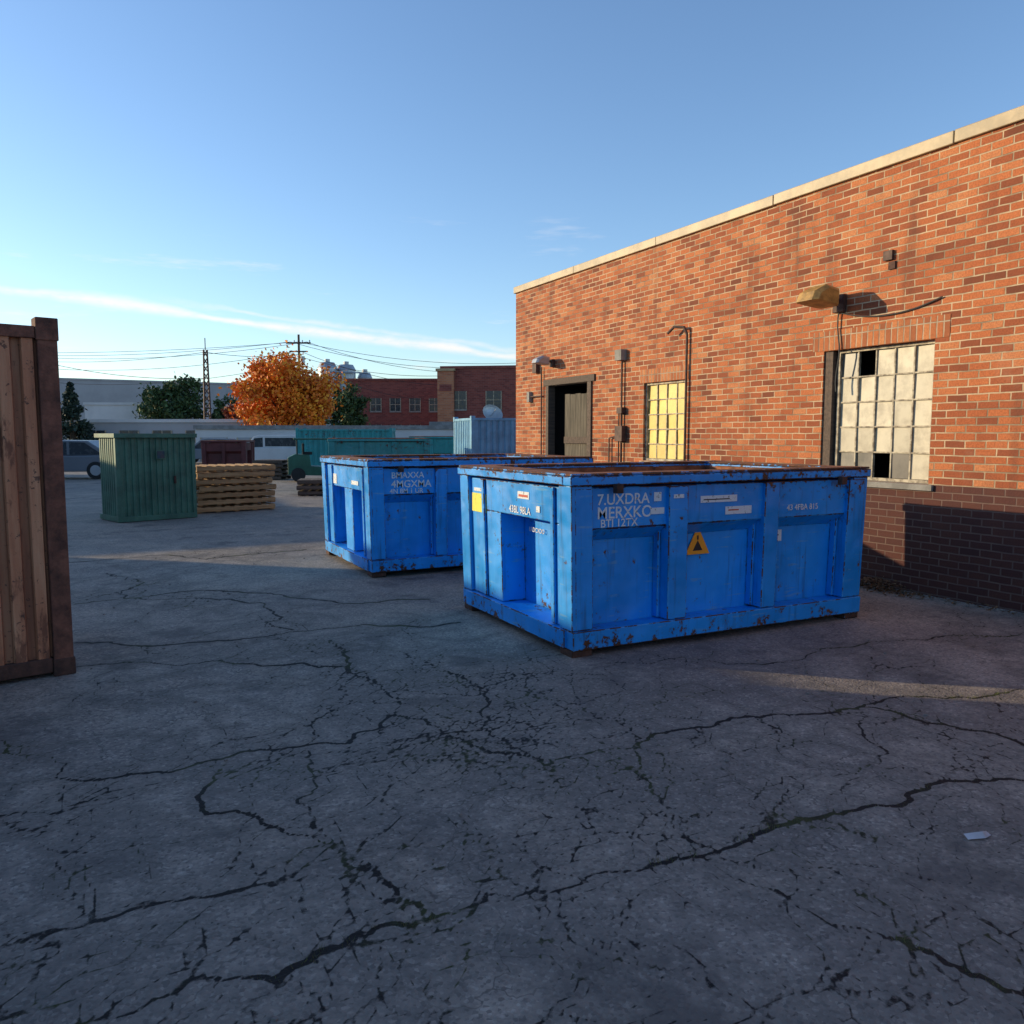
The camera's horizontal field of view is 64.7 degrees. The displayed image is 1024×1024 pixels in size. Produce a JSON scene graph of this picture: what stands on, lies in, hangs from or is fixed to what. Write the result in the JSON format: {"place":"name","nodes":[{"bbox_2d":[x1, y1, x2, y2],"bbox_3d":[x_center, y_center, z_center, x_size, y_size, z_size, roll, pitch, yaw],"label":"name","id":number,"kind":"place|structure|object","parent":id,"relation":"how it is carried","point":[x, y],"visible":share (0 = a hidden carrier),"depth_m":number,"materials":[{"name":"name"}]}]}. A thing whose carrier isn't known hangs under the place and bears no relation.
{"place":"outdoors","nodes":[
{"label":"outdoors","id":0,"kind":"place"},
{"bbox_2d":[0,462,1023,1023],"bbox_3d":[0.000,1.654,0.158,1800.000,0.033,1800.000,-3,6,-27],"label":"ground","id":1,"kind":"structure","parent":0,"point":[156,866],"depth_m":3.63,"materials":[{"name":"grey asphalt"}]},
{"bbox_2d":[0,317,75,680],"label":"shipping container","id":2,"kind":"object","parent":1,"relation":"on","point":[36,634],"visible":1,"depth_m":5.43,"materials":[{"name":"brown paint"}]},
{"bbox_2d":[61,381,98,439],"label":"pine tree","id":3,"kind":"object","parent":1,"relation":"on","point":[71,411],"visible":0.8,"depth_m":59.36,"materials":[{"name":"green plant"}]},
{"bbox_2d":[63,440,100,478],"bbox_3d":[-17.041,-2.031,31.029,4.510,1.460,1.832,0,5,-5],"label":"parked car","id":4,"kind":"object","parent":1,"relation":"on","point":[81,455],"visible":0.19,"depth_m":30.25,"materials":[{"name":"paint"}]},
{"bbox_2d":[94,433,196,522],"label":"storage shed","id":5,"kind":"structure","parent":1,"relation":"on","point":[146,477],"depth_m":15.69,"materials":[{"name":"green paint"}]},
{"bbox_2d":[83,402,208,418],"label":"white annex","id":6,"kind":"object","parent":1,"relation":"on","point":[108,410],"visible":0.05,"depth_m":79.53,"materials":[{"name":"clear concrete"}]},
{"bbox_2d":[59,378,247,439],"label":"grey warehouse","id":7,"kind":"structure","parent":1,"relation":"on","point":[85,391],"depth_m":119.16,"materials":[{"name":"clear metal"}]},
{"bbox_2d":[131,373,211,418],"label":"oak tree","id":8,"kind":"object","parent":1,"relation":"on","point":[182,400],"visible":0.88,"depth_m":77.98,"materials":[{"name":"green plant"}]},
{"bbox_2d":[80,419,272,443],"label":"shed","id":9,"kind":"structure","parent":1,"relation":"on","point":[165,426],"depth_m":61.22,"materials":[{"name":"grey metal"}]},
{"bbox_2d":[86,430,195,443],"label":"windows","id":10,"kind":"structure","parent":9,"relation":"in","point":[98,431],"depth_m":61.25,"materials":[{"name":"grey glass"}]},
{"bbox_2d":[203,338,211,418],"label":"lattice mast","id":11,"kind":"object","parent":1,"relation":"on","point":[208,385],"visible":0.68,"depth_m":69.09,"materials":[{"name":"metal"}]},
{"bbox_2d":[195,438,235,462],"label":"parked car","id":12,"kind":"object","parent":1,"relation":"on","point":[198,455],"visible":0.11,"depth_m":46.10,"materials":[{"name":"paint"}]},
{"bbox_2d":[208,394,240,418],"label":"oak tree","id":13,"kind":"object","parent":1,"relation":"on","point":[220,404],"visible":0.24,"depth_m":77.28,"materials":[{"name":"green plant"}]},
{"bbox_2d":[200,440,254,464],"bbox_3d":[-12.371,-2.422,35.277,1.903,1.434,1.765,0,5,-5],"label":"dumpster","id":14,"kind":"object","parent":1,"relation":"on","point":[227,451],"visible":0.66,"depth_m":34.54,"materials":[{"name":"red paint"}]},
{"bbox_2d":[221,399,247,418],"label":"maple tree","id":15,"kind":"object","parent":1,"relation":"on","point":[226,414],"visible":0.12,"depth_m":64.85,"materials":[{"name":"red plant"}]},
{"bbox_2d":[196,463,276,513],"bbox_3d":[-6.334,-0.557,18.024,1.829,0.992,1.255,-5,7,-41],"label":"pallet stack","id":16,"kind":"object","parent":1,"relation":"on","point":[228,487],"visible":0.85,"depth_m":17.68,"materials":[{"name":"brown wood"}]},
{"bbox_2d":[252,459,290,479],"bbox_3d":[-8.993,-1.601,30.410,1.222,0.722,1.062,1,5,6],"label":"pallet stack","id":17,"kind":"object","parent":1,"relation":"on","point":[281,471],"visible":0.5,"depth_m":29.93,"materials":[{"name":"brown wood"}]},
{"bbox_2d":[249,435,295,459],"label":"parked van","id":18,"kind":"object","parent":1,"relation":"on","point":[275,446],"visible":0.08,"depth_m":43.78,"materials":[{"name":"paint"}]},
{"bbox_2d":[217,340,355,424],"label":"maple tree","id":19,"kind":"object","parent":1,"relation":"on","point":[282,391],"visible":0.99,"depth_m":57.63,"materials":[{"name":"orange plant"}]},
{"bbox_2d":[286,334,310,423],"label":"utility pole","id":20,"kind":"object","parent":1,"relation":"on","point":[299,343],"visible":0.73,"depth_m":78.64,"materials":[{"name":"brown wood"}]},
{"bbox_2d":[288,438,327,481],"bbox_3d":[-6.774,-1.909,29.270,2.600,1.549,1.120,-1,6,-15],"label":"forklift","id":21,"kind":"object","parent":1,"relation":"on","point":[300,466],"visible":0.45,"depth_m":28.57,"materials":[{"name":"green metal"}]},
{"bbox_2d":[296,478,322,495],"bbox_3d":[-5.447,-0.706,22.585,1.004,0.422,1.084,-1,5,-8],"label":"pallet stack","id":22,"kind":"object","parent":1,"relation":"on","point":[309,486],"visible":0.61,"depth_m":22.09,"materials":[{"name":"brown wood"}]},
{"bbox_2d":[193,425,453,461],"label":"storage units","id":23,"kind":"object","parent":1,"relation":"on","point":[243,432],"visible":0.07,"depth_m":49.99,"materials":[{"name":"metal"}]},
{"bbox_2d":[200,437,408,460],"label":"windows","id":24,"kind":"structure","parent":23,"relation":"in","point":[395,437],"depth_m":49.92,"materials":[{"name":"glass"}]},
{"bbox_2d":[317,359,371,398],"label":"grain silos","id":25,"kind":"object","parent":1,"relation":"on","point":[349,373],"visible":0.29,"depth_m":147.21,"materials":[{"name":"metal"}]},
{"bbox_2d":[295,428,395,465],"bbox_3d":[-8.182,-3.164,40.139,4.616,1.990,2.216,0,5,-4],"label":"shipping container","id":26,"kind":"object","parent":1,"relation":"on","point":[318,449],"visible":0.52,"depth_m":39.00,"materials":[{"name":"teal metal"}]},
{"bbox_2d":[319,381,371,424],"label":"oak tree","id":27,"kind":"object","parent":1,"relation":"on","point":[351,408],"visible":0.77,"depth_m":74.61,"materials":[{"name":"green plant"}]},
{"bbox_2d":[327,438,430,454],"bbox_3d":[-4.084,-1.481,24.724,3.003,1.561,2.165,-1,6,-12],"label":"dumpster","id":28,"kind":"object","parent":1,"relation":"on","point":[374,446],"visible":0.25,"depth_m":23.73,"materials":[{"name":"teal paint"}]},
{"bbox_2d":[346,378,437,424],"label":"red brick factory","id":29,"kind":"structure","parent":1,"relation":"on","point":[387,409],"depth_m":89.21,"materials":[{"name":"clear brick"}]},
{"bbox_2d":[360,398,437,411],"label":"windows","id":30,"kind":"structure","parent":29,"relation":"in","point":[395,403],"depth_m":89.25,"materials":[{"name":"grey glass"}]},
{"bbox_2d":[409,436,453,453],"bbox_3d":[-2.542,-2.173,31.716,2.703,1.612,1.965,0,5,4],"label":"dumpster","id":31,"kind":"object","parent":1,"relation":"on","point":[441,444],"visible":0.07,"depth_m":30.81,"materials":[{"name":"teal paint"}]},
{"bbox_2d":[429,422,453,424],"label":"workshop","id":32,"kind":"structure","parent":1,"relation":"on","point":[441,423],"depth_m":54.63,"materials":[{"name":"grey concrete"}]},
{"bbox_2d":[320,453,592,576],"bbox_3d":[-0.792,-0.073,10.997,3.083,1.380,2.315,-3,6,-27],"label":"dumpster","id":33,"kind":"object","parent":1,"relation":"on","point":[383,514],"visible":0.69,"depth_m":9.80,"materials":[{"name":"blue paint"}]},
{"bbox_2d":[436,365,515,421],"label":"maroon brick warehouse","id":34,"kind":"structure","parent":1,"relation":"on","point":[465,391],"depth_m":72.78,"materials":[{"name":"red brick"}]},
{"bbox_2d":[454,391,501,410],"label":"windows","id":35,"kind":"structure","parent":34,"relation":"in","point":[460,397],"depth_m":72.97,"materials":[{"name":"grey glass"}]},
{"bbox_2d":[453,416,515,453],"bbox_3d":[-0.088,-1.983,26.418,3.216,2.240,2.016,-2,6,-20],"label":"shipping container","id":36,"kind":"object","parent":1,"relation":"on","point":[473,435],"visible":0.34,"depth_m":25.23,"materials":[{"name":"blue metal"}]},
{"bbox_2d":[483,404,502,417],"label":"satellite dish","id":37,"kind":"object","parent":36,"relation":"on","point":[491,411],"visible":0.73,"depth_m":61.64,"materials":[{"name":"metal"}]},
{"bbox_2d":[458,460,870,657],"bbox_3d":[1.364,0.260,7.504,3.153,1.379,2.145,-3,6,-27],"label":"dumpster","id":38,"kind":"object","parent":1,"relation":"on","point":[573,560],"visible":1,"depth_m":6.74,"materials":[{"name":"blue paint"}]},
{"bbox_2d":[516,121,1023,612],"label":"walls","id":39,"kind":"structure","parent":1,"relation":"on","point":[947,223],"depth_m":9.12,"materials":[{"name":"red brick"}]},
{"bbox_2d":[532,355,554,366],"bbox_3d":[0.590,-2.811,15.071,0.429,0.200,0.240,-3,6,-27],"label":"wall lamp","id":40,"kind":"object","parent":39,"relation":"attached to","point":[542,360],"visible":1,"depth_m":14.97,"materials":[{"name":"metal"}]},
{"bbox_2d":[545,381,591,455],"bbox_3d":[1.441,-1.131,15.045,0.980,2.900,2.400,-3,6,-27],"label":"door","id":41,"kind":"structure","parent":39,"relation":"attached to","point":[568,429],"depth_m":14.90,"materials":[{"name":"brown wood"}]},
{"bbox_2d":[645,380,684,460],"bbox_3d":[2.367,-1.379,12.322,0.060,1.206,1.026,-3,6,-27],"label":"window frame","id":42,"kind":"object","parent":39,"relation":"attached to","point":[647,429],"visible":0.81,"depth_m":12.48,"materials":[{"name":"beige metal"}]},
{"bbox_2d":[648,383,684,458],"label":"window yellow panes","id":43,"kind":"object","parent":42,"relation":"in","point":[671,439],"visible":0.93,"depth_m":12.34,"materials":[{"name":"yellow glass"}]},
{"bbox_2d":[527,250,942,461],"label":"conduits","id":44,"kind":"object","parent":39,"relation":"attached to","point":[621,430],"visible":0.93,"depth_m":13.03,"materials":[{"name":"metal"}]},
{"bbox_2d":[543,314,950,490],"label":"lintels and sills","id":45,"kind":"object","parent":39,"relation":"attached to","point":[932,327],"visible":0.67,"depth_m":8.96,"materials":[{"name":"brick"}]},
{"bbox_2d":[514,105,1023,293],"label":"coping","id":46,"kind":"object","parent":39,"relation":"on","point":[987,125],"visible":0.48,"depth_m":9.49,"materials":[{"name":"concrete"}]},
{"bbox_2d":[796,284,846,312],"bbox_3d":[3.518,-2.414,9.132,0.591,0.275,0.330,-3,6,-27],"label":"wall lamp","id":47,"kind":"object","parent":39,"relation":"attached to","point":[823,296],"visible":1,"depth_m":9.01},
{"bbox_2d":[821,352,837,465],"bbox_3d":[3.768,-1.145,9.570,0.100,1.475,0.115,-3,6,-27],"label":"window side board","id":48,"kind":"object","parent":39,"relation":"attached to","point":[829,422],"depth_m":9.53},
{"bbox_2d":[834,340,934,483],"bbox_3d":[4.120,-1.088,8.946,0.060,1.486,1.256,-3,6,-27],"label":"window frame","id":49,"kind":"object","parent":39,"relation":"attached to","point":[857,401],"visible":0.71,"depth_m":9.01,"materials":[{"name":"grey metal"}]},
{"bbox_2d":[839,344,934,479],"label":"window panes","id":50,"kind":"object","parent":49,"relation":"in","point":[922,414],"visible":0.89,"depth_m":8.85,"materials":[{"name":"white glass"}]},
{"bbox_2d":[846,344,928,479],"bbox_3d":[4.354,-1.099,9.064,0.376,2.290,2.060,-3,6,-27],"label":"broken window pane","id":51,"kind":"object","parent":39,"relation":"attached to","point":[882,460],"depth_m":9.51,"materials":[{"name":"black glass"}]},
{"bbox_2d":[860,575,1017,614],"bbox_3d":[3.998,0.791,8.582,0.494,0.165,6.520,-3,6,-27],"label":"dry leaf pile","id":52,"kind":"object","parent":1,"relation":"on","point":[879,580],"visible":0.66,"depth_m":8.64,"materials":[{"name":"brown plant"}]},
{"bbox_2d":[964,831,989,838],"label":"paper litter","id":53,"kind":"object","parent":1,"relation":"on","point":[979,835],"visible":1,"depth_m":3.33,"materials":[{"name":"paper"}]},
{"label":"utility pole","id":54,"kind":"object","parent":1,"relation":"on","visible":0},
{"bbox_2d":[58,342,509,400],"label":"power lines","id":55,"kind":"object","parent":54,"relation":"attached to","point":[239,360],"visible":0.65,"depth_m":81.58,"materials":[{"name":"metal"}]},
{"bbox_2d":[0,0,1023,382],"label":"sky","id":56,"kind":"structure","parent":0,"point":[382,178],"materials":[{"name":"blue"}]},
{"bbox_2d":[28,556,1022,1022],"bbox_3d":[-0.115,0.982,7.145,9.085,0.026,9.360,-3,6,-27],"label":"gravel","id":57,"kind":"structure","parent":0,"point":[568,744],"depth_m":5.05,"materials":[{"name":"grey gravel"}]},
{"bbox_2d":[250,691,1020,985],"bbox_3d":[1.458,1.386,2.893,7.801,0.032,2.383,-4,7,-34],"label":"pavement crack","id":58,"kind":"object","parent":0,"point":[689,857],"depth_m":3.17,"materials":[{"name":"black asphalt"}]}
]}

